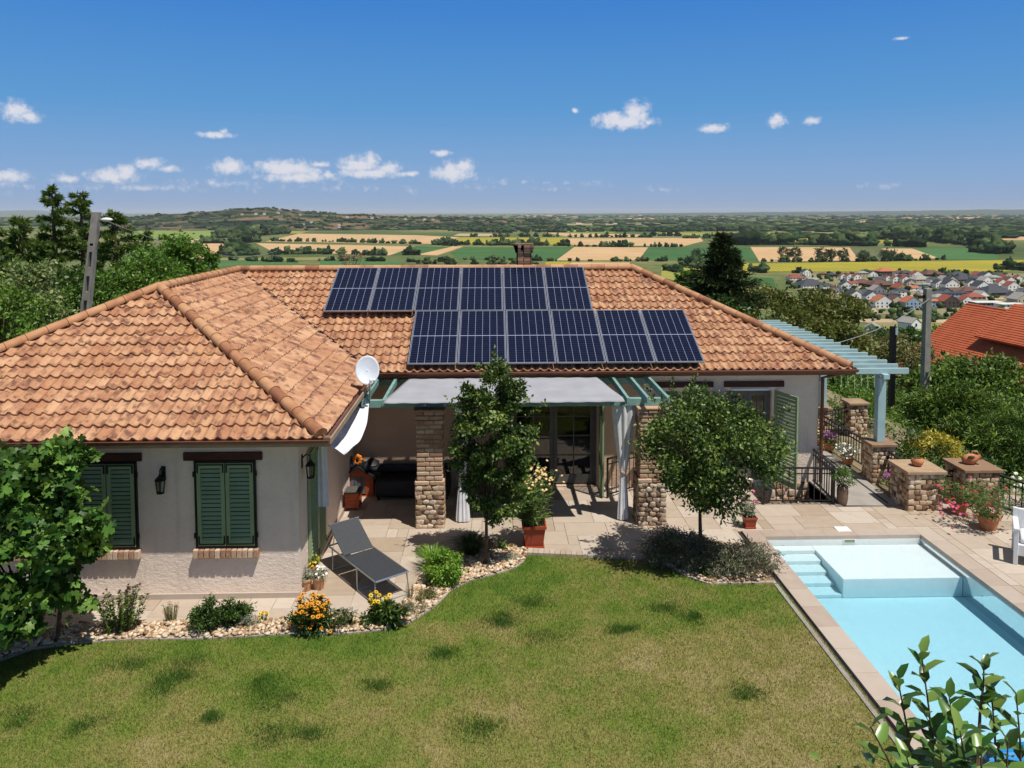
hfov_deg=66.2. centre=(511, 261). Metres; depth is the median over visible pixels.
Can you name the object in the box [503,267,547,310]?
solar panel
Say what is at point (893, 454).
railing
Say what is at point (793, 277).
village house
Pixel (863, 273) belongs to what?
village house
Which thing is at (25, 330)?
broadleaf tree
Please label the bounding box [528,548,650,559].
brick edging
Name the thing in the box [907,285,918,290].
village house
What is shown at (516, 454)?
garden tree
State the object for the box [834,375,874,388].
string light
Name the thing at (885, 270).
village house
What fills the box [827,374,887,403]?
garden hedge tree
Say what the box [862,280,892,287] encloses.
village house
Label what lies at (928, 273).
village house
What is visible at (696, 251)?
field tree
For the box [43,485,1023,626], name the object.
terrace
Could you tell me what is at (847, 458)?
potted flower
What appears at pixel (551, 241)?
sunflower field
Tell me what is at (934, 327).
broadleaf tree
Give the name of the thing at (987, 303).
village house
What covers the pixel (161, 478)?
wall lantern
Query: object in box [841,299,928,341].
overhead cable
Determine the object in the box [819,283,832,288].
village house
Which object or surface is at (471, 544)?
round shrub
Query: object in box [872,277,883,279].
village house
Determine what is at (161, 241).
overhead cable
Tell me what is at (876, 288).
village house
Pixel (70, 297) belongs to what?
broadleaf tree
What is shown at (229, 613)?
garden shrub
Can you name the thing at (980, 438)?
juniper hedge
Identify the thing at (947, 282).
village house
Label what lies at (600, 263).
wheat field
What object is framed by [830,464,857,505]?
potted shrub
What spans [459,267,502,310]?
solar panel
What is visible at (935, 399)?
juniper hedge
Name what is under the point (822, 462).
railing
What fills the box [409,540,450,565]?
ornamental grass
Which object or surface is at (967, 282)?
village house
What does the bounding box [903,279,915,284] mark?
village house
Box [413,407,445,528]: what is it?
brick pillar
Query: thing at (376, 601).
coneflower clump
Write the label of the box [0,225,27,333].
pine tree
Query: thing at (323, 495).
curtain
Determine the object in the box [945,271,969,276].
village house
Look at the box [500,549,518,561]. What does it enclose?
grey shrub
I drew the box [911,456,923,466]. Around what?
clay pot
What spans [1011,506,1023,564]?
garden armchair
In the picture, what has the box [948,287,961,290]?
village house
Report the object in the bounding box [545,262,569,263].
sunflower field
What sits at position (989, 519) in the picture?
potted oleander
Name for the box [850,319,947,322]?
dirt road
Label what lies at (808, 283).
village house
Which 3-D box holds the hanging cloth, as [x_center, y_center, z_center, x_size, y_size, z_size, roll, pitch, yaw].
[-2.974,2.906,13.794,0.720,0.325,2.600,0,4,-2]
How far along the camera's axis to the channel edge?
10.59 m
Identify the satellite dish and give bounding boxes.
[355,356,378,399]
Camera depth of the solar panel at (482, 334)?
17.53 m
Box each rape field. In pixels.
[291,231,308,233]
[661,267,699,279]
[666,233,769,235]
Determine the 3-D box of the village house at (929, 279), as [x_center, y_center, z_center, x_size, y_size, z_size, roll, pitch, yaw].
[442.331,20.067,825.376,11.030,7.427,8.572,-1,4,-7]
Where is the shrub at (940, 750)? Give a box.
[808,635,1023,767]
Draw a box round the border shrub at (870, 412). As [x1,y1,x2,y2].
[827,378,904,437]
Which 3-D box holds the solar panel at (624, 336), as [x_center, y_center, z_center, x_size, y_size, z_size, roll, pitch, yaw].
[2.517,1.707,17.688,1.040,0.125,2.090,0,28,-2]
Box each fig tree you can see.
[0,434,114,651]
[13,426,116,640]
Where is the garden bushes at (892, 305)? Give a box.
[786,271,1023,322]
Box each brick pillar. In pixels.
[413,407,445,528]
[633,405,668,525]
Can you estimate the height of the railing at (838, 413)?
0.735 m
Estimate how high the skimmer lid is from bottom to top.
0.034 m
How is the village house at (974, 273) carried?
on the terrain at (778, 277)
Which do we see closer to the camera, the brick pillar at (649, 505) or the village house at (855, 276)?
the brick pillar at (649, 505)
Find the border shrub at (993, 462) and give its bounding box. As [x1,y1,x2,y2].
[970,450,1014,493]
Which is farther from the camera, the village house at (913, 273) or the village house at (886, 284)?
the village house at (913, 273)
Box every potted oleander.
[508,460,564,548]
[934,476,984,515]
[936,476,1023,531]
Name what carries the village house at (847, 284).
on the terrain at (778, 277)
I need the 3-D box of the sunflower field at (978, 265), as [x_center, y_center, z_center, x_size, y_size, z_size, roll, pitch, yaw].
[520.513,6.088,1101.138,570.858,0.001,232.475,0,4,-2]
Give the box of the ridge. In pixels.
[576,209,1023,215]
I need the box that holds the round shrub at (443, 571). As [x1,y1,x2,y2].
[420,546,466,587]
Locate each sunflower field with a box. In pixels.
[456,237,566,244]
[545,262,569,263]
[686,260,1023,270]
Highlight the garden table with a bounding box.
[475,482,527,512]
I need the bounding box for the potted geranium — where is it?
[738,490,759,528]
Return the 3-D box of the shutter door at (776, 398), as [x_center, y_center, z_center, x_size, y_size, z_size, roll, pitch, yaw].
[5.975,3.895,17.148,0.035,2.020,0.720,-2,4,-21]
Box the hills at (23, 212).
[0,210,153,214]
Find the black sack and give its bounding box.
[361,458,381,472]
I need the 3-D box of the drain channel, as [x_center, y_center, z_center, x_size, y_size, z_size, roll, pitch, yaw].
[4.481,5.535,9.235,0.085,0.001,11.500,0,4,-2]
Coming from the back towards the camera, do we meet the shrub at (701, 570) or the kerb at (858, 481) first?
the kerb at (858, 481)
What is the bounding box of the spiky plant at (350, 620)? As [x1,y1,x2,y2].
[341,607,357,627]
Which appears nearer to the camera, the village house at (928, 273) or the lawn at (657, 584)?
the lawn at (657, 584)
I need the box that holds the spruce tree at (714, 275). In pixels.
[679,230,773,312]
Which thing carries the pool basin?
in the yard ground at (855, 466)
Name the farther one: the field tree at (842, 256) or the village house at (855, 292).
the field tree at (842, 256)
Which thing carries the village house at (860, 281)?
on the terrain at (778, 277)
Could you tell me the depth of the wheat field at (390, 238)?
2359.65 m
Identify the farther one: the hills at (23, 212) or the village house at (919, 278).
the hills at (23, 212)
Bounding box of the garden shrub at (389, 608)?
[358,597,412,630]
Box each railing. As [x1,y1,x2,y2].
[606,451,635,497]
[762,467,834,504]
[813,449,835,502]
[824,416,861,464]
[830,406,847,433]
[887,451,900,473]
[945,470,953,497]
[999,474,1023,510]
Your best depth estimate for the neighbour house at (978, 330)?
42.88 m
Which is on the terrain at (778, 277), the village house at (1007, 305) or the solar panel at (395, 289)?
the village house at (1007, 305)
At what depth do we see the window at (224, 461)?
12.30 m
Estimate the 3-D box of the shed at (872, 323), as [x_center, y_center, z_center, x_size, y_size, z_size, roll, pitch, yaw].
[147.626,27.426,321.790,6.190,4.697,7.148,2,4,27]
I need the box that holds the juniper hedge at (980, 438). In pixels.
[958,399,1023,477]
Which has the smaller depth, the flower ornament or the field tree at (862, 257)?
the flower ornament
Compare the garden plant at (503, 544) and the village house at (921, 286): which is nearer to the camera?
the garden plant at (503, 544)
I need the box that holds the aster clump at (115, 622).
[93,583,150,634]
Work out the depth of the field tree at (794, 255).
1208.25 m
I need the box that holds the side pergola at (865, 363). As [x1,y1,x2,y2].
[759,320,908,441]
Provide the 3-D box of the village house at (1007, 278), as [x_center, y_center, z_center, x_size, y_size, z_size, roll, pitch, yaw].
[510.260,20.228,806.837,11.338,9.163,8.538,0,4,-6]
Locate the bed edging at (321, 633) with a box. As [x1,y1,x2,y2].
[0,556,772,661]
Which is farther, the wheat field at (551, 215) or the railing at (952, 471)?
the wheat field at (551, 215)
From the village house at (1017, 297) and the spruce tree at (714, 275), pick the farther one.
the village house at (1017, 297)
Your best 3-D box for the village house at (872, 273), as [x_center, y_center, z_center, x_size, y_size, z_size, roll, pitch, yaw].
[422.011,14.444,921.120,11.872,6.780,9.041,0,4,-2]
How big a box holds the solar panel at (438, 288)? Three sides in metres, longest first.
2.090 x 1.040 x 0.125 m
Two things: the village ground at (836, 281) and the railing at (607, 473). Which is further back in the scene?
the village ground at (836, 281)
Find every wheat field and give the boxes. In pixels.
[196,243,223,258]
[257,243,413,254]
[265,234,459,243]
[421,246,462,254]
[525,215,577,216]
[551,233,639,236]
[557,247,647,259]
[567,238,702,245]
[570,262,629,263]
[751,247,856,261]
[884,249,936,259]
[905,216,993,218]
[1001,237,1023,239]
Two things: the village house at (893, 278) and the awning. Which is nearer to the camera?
the awning
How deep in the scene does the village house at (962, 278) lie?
845.08 m
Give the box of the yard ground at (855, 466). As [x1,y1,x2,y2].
[249,390,1023,616]
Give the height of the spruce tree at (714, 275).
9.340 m
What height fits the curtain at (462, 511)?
2.290 m
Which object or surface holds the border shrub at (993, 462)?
on the yard ground at (855, 466)
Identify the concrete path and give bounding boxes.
[817,446,898,505]
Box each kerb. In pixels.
[809,487,843,506]
[817,450,887,502]
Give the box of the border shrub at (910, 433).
[887,418,961,469]
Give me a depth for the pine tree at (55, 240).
33.35 m
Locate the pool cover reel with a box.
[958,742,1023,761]
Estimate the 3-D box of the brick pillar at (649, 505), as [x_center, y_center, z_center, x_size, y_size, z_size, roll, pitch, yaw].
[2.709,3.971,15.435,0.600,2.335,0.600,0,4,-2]
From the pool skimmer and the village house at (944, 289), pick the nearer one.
the pool skimmer
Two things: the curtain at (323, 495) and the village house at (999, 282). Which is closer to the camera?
the curtain at (323, 495)
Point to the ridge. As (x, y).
(974, 212)
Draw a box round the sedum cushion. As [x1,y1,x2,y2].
[395,599,440,617]
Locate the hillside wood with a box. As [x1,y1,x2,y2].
[123,206,555,230]
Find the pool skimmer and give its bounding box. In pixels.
[843,539,855,542]
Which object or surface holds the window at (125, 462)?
in the house at (228, 397)
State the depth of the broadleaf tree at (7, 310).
21.83 m
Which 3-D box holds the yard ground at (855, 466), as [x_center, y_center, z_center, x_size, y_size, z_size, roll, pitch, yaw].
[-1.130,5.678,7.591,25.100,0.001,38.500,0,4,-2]
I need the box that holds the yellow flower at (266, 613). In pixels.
[258,611,268,622]
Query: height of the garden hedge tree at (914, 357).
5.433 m
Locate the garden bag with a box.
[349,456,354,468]
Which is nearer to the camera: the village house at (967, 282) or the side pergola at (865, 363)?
the side pergola at (865, 363)
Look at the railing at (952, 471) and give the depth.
16.53 m
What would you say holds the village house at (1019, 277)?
on the terrain at (778, 277)
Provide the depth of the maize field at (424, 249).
1637.82 m
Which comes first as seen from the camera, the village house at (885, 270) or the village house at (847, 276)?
the village house at (847, 276)
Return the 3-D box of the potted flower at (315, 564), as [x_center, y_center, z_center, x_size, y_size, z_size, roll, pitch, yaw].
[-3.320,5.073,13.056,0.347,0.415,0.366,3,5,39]
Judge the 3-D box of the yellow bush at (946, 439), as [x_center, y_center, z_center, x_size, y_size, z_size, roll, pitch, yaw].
[10.206,5.066,19.128,1.628,2.022,1.520,0,4,-2]
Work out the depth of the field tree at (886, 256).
1193.95 m
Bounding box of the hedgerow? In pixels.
[163,223,1023,274]
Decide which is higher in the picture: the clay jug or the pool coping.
the clay jug
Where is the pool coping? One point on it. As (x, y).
(871, 681)
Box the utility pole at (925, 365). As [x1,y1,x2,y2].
[918,288,931,393]
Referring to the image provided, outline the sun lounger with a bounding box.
[328,517,409,599]
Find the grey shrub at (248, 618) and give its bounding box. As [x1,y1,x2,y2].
[238,612,258,628]
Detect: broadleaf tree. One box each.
[0,255,110,327]
[0,273,60,343]
[0,322,37,340]
[33,281,134,321]
[73,249,197,305]
[119,229,209,288]
[177,240,222,275]
[673,269,700,283]
[705,293,763,319]
[729,282,810,319]
[764,303,828,330]
[794,285,876,330]
[805,315,874,355]
[857,324,916,394]
[865,324,932,345]
[917,323,939,341]
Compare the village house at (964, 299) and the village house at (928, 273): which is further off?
the village house at (928, 273)
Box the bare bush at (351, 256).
[336,249,365,264]
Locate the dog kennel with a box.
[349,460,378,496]
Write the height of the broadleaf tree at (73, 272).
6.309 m
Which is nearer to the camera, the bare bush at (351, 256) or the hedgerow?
the bare bush at (351, 256)
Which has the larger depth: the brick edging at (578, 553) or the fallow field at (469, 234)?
the fallow field at (469, 234)
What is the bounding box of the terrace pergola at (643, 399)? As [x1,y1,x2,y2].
[361,376,669,407]
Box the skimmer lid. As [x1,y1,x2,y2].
[833,526,850,531]
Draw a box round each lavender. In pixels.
[625,521,723,575]
[689,533,787,580]
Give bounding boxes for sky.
[0,0,1023,213]
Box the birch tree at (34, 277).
[0,252,79,342]
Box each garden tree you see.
[443,345,546,563]
[628,373,798,556]
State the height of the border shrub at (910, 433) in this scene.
1.566 m
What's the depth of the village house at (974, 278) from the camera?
828.42 m
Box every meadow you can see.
[134,231,213,238]
[565,230,613,232]
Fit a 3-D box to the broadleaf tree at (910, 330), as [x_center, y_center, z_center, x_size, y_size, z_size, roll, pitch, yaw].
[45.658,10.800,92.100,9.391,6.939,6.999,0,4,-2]
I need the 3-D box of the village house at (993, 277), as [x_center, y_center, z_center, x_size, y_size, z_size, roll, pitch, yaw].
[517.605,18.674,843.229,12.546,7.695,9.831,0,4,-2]
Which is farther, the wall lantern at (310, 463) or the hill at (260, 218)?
the hill at (260, 218)
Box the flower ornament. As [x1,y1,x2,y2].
[353,454,361,464]
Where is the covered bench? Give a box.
[375,463,450,499]
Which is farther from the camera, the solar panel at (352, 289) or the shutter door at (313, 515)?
the solar panel at (352, 289)
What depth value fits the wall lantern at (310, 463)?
12.54 m
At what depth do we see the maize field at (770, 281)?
851.51 m
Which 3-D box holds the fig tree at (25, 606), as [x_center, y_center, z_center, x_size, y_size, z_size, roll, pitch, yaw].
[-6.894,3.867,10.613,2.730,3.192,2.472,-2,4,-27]
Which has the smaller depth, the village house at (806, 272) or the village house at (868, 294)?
the village house at (868, 294)
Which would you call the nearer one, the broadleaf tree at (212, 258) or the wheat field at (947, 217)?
the broadleaf tree at (212, 258)
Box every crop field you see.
[210,261,298,266]
[320,258,404,264]
[914,248,998,259]
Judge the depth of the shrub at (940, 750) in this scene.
3.46 m
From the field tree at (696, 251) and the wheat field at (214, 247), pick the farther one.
the wheat field at (214, 247)
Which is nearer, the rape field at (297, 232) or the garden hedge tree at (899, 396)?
the garden hedge tree at (899, 396)
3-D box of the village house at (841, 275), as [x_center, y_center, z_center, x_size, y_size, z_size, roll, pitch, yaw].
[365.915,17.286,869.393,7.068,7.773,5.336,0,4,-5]
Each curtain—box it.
[318,447,328,506]
[455,407,469,521]
[612,406,635,519]
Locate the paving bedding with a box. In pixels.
[346,491,1023,633]
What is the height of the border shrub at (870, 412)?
1.859 m
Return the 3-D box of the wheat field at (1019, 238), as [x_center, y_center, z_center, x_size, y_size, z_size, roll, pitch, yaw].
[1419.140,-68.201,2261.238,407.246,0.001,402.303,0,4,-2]
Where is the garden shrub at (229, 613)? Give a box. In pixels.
[214,596,257,627]
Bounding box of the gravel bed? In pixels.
[2,534,773,656]
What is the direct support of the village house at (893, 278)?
on the terrain at (778, 277)
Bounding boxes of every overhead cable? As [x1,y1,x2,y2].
[99,218,274,256]
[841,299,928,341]
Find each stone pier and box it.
[818,405,832,436]
[840,398,869,436]
[860,437,897,484]
[888,459,947,511]
[942,458,1003,506]
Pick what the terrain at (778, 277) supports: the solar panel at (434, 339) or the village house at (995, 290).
the village house at (995, 290)
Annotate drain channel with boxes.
[739,533,911,751]
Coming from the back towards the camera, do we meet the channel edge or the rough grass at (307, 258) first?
the rough grass at (307, 258)
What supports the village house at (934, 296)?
on the terrain at (778, 277)
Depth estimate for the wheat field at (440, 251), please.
1513.03 m
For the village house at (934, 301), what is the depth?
618.41 m
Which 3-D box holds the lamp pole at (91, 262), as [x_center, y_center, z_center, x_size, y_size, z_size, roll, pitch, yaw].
[-13.965,3.008,25.849,2.110,9.211,0.391,0,4,5]
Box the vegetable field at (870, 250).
[851,248,896,260]
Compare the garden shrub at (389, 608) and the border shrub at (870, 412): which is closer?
the garden shrub at (389, 608)
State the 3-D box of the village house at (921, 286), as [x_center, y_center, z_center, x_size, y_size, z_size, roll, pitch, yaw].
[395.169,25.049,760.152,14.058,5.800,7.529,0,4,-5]
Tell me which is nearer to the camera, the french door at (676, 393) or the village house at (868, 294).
the french door at (676, 393)
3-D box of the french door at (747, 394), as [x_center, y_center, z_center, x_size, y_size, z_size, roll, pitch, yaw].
[5.272,3.867,17.616,1.000,2.020,0.070,0,4,-2]
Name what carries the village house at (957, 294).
on the terrain at (778, 277)
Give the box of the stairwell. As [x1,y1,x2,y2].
[809,481,844,506]
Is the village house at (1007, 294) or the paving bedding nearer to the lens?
the paving bedding
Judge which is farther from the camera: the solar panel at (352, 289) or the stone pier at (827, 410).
the stone pier at (827, 410)
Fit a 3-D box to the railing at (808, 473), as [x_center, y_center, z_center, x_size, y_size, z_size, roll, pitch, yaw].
[5.950,4.667,16.306,1.482,0.785,0.050,0,4,0]
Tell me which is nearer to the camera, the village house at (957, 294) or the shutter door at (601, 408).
the shutter door at (601, 408)
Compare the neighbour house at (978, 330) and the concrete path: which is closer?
the concrete path
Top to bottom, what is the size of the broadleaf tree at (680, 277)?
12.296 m
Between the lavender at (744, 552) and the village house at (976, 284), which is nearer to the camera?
the lavender at (744, 552)
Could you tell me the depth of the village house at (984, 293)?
679.51 m
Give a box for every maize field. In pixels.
[393,246,447,254]
[450,247,572,260]
[642,247,757,259]
[747,277,775,287]
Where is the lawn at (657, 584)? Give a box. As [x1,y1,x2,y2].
[0,555,919,767]
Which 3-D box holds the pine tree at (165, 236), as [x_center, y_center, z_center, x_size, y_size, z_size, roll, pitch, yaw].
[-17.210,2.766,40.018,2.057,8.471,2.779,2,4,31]
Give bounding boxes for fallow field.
[454,234,497,235]
[556,223,616,224]
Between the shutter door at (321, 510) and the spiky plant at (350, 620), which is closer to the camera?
the spiky plant at (350, 620)
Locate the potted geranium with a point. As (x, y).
(750, 521)
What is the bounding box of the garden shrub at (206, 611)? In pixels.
[185,593,223,635]
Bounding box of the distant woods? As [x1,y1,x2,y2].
[0,214,1023,237]
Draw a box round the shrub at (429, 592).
[414,587,440,603]
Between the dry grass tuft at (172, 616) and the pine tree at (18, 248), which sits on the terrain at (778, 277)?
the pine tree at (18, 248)
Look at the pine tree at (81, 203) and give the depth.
36.29 m
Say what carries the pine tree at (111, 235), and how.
on the terrain at (778, 277)
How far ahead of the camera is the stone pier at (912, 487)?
15.93 m
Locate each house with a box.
[0,243,858,600]
[785,274,805,279]
[793,279,822,287]
[800,269,810,275]
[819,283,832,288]
[826,273,837,276]
[828,286,842,292]
[838,280,851,289]
[839,273,844,279]
[843,289,861,298]
[844,273,851,280]
[848,281,857,285]
[851,273,861,279]
[854,279,868,285]
[856,271,868,276]
[861,290,876,301]
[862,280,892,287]
[867,284,884,292]
[868,270,877,275]
[868,294,893,307]
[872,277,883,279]
[873,267,894,274]
[876,292,900,296]
[884,275,890,280]
[888,294,901,302]
[890,275,898,282]
[890,282,905,288]
[891,288,909,296]
[892,270,899,275]
[898,303,1023,406]
[899,270,911,273]
[899,275,909,282]
[899,295,921,308]
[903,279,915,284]
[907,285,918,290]
[909,270,923,276]
[909,275,927,281]
[912,284,929,289]
[916,290,922,295]
[921,270,944,276]
[926,277,938,282]
[930,279,941,288]
[932,291,943,294]
[932,294,941,298]
[932,299,937,307]
[936,294,959,307]
[937,287,952,291]
[940,278,959,287]
[942,276,957,281]
[943,291,971,297]
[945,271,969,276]
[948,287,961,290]
[954,275,968,281]
[957,295,972,303]
[960,286,975,291]
[963,279,973,286]
[964,293,985,300]
[967,276,977,280]
[968,301,1005,306]
[969,280,988,288]
[970,271,980,276]
[972,290,989,298]
[973,285,1010,295]
[976,271,992,276]
[976,276,992,283]
[988,275,1001,279]
[993,278,1005,286]
[993,302,1023,308]
[1002,276,1015,281]
[1002,281,1019,290]
[1005,291,1016,297]
[1006,292,1023,303]
[1012,275,1023,280]
[1015,288,1023,292]
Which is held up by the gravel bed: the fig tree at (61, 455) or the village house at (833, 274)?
the fig tree at (61, 455)
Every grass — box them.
[220,257,336,259]
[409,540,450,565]
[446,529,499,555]
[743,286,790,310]
[866,322,942,333]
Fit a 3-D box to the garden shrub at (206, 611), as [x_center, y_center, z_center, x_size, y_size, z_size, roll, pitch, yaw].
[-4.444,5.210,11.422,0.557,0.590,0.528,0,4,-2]
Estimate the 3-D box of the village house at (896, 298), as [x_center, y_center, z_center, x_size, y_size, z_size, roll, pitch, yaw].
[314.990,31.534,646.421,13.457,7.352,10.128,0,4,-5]
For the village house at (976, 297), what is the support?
on the terrain at (778, 277)
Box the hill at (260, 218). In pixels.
[116,208,554,230]
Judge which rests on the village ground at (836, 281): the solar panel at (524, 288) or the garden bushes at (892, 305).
the garden bushes at (892, 305)
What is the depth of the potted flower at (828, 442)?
19.95 m
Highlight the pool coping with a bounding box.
[742,528,1023,757]
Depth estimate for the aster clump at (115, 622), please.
11.35 m
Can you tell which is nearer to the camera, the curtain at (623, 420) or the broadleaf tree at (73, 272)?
the curtain at (623, 420)
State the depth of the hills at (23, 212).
28639.30 m
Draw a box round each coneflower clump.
[293,591,332,631]
[367,590,391,615]
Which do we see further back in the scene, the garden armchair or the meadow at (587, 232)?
the meadow at (587, 232)
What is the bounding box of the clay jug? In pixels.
[961,451,981,463]
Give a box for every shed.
[864,321,880,333]
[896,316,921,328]
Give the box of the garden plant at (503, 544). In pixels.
[496,536,508,548]
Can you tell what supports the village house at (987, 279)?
on the terrain at (778, 277)
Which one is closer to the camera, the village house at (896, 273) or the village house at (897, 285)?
the village house at (897, 285)
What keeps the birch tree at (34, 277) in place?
on the terrain at (778, 277)
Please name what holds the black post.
on the terrain at (778, 277)
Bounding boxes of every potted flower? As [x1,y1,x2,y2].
[301,565,315,591]
[308,552,320,573]
[309,565,329,589]
[817,426,825,445]
[823,430,839,450]
[831,441,859,464]
[880,469,890,490]
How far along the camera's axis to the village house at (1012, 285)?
745.14 m
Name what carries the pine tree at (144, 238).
on the terrain at (778, 277)
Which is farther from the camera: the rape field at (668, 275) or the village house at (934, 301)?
the rape field at (668, 275)
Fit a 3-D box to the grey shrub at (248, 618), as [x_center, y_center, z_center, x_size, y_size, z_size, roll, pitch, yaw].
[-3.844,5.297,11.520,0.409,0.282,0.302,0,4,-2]
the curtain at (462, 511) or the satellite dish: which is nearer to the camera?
the satellite dish
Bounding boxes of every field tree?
[690,248,701,260]
[777,246,791,259]
[788,246,802,259]
[813,246,828,259]
[825,249,836,259]
[836,247,848,260]
[856,250,871,261]
[875,247,897,260]
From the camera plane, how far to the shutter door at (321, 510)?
13.91 m
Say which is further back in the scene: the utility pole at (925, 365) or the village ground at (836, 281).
the village ground at (836, 281)
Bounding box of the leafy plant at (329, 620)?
[280,603,349,637]
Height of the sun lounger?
0.731 m
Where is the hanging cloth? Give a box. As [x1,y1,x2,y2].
[331,401,368,454]
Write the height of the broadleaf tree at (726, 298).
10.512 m
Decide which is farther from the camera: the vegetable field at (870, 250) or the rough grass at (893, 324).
the vegetable field at (870, 250)
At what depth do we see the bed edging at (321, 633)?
11.33 m
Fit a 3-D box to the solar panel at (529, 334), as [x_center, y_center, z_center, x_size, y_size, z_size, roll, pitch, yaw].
[0.398,1.715,17.632,1.040,0.125,2.090,0,28,-2]
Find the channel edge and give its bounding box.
[774,584,918,767]
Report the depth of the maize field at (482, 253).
1473.78 m
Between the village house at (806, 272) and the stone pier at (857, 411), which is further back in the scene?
the village house at (806, 272)
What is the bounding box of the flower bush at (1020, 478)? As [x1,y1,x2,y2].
[1004,470,1023,499]
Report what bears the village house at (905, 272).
on the terrain at (778, 277)
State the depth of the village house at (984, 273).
888.20 m
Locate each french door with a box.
[512,406,595,482]
[666,391,709,468]
[727,390,769,477]
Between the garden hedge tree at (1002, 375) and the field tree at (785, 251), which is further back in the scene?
the field tree at (785, 251)
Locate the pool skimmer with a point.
(849, 540)
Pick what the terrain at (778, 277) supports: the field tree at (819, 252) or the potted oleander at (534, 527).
the field tree at (819, 252)
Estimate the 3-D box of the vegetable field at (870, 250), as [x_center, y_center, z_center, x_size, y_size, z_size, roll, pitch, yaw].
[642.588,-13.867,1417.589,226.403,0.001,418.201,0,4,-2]
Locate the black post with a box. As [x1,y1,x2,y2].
[887,326,897,415]
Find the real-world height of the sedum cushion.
0.271 m
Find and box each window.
[79,461,139,549]
[192,460,257,548]
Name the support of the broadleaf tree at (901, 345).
on the terrain at (778, 277)
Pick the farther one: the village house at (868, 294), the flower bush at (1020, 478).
the village house at (868, 294)
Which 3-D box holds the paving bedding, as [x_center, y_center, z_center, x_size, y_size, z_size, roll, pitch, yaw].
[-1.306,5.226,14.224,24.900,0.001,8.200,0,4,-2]
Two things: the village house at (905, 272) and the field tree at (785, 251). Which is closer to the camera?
the village house at (905, 272)
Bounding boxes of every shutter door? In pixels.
[307,447,319,566]
[317,451,326,554]
[598,406,603,495]
[712,391,722,399]
[774,390,798,489]
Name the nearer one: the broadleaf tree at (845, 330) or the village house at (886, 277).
the broadleaf tree at (845, 330)
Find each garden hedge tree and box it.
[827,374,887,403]
[869,381,935,422]
[895,340,959,393]
[895,346,1023,411]
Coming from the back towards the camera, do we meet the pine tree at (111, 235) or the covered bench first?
the pine tree at (111, 235)
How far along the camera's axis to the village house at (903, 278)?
822.10 m
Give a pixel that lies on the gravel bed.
(768, 578)
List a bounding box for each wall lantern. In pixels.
[154,466,165,494]
[301,454,315,478]
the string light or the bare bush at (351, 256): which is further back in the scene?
the bare bush at (351, 256)
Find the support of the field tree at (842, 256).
on the terrain at (778, 277)
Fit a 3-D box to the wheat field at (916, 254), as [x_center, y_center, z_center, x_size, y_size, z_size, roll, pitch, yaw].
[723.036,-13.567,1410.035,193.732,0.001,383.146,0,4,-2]
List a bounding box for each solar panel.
[323,268,378,311]
[369,267,419,311]
[407,311,459,364]
[414,267,460,311]
[458,310,506,363]
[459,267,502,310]
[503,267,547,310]
[506,310,555,363]
[544,267,592,310]
[551,310,605,363]
[595,310,654,362]
[640,310,704,362]
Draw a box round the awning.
[384,377,624,403]
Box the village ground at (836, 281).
[792,273,1023,314]
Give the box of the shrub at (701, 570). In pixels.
[693,564,714,577]
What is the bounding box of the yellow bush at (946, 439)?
[900,426,967,466]
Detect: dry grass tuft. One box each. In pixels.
[160,601,178,621]
[406,583,413,598]
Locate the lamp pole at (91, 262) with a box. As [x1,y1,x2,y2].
[80,212,112,311]
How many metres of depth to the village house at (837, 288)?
728.89 m
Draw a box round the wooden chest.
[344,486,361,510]
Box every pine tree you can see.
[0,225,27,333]
[1,215,63,302]
[18,183,98,307]
[58,190,114,291]
[74,208,142,297]
[124,228,159,292]
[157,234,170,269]
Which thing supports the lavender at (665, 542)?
on the gravel bed
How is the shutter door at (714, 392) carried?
in the house at (228, 397)
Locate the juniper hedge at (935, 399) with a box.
[887,378,1023,448]
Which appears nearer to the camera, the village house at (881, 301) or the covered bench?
the covered bench
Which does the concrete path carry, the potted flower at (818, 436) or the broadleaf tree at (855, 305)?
the potted flower at (818, 436)
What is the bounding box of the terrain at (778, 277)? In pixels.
[0,213,1023,490]
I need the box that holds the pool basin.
[768,538,1023,742]
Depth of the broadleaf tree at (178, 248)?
32.32 m
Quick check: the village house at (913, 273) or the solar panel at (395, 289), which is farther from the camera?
the village house at (913, 273)
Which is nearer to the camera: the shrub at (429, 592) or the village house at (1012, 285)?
the shrub at (429, 592)

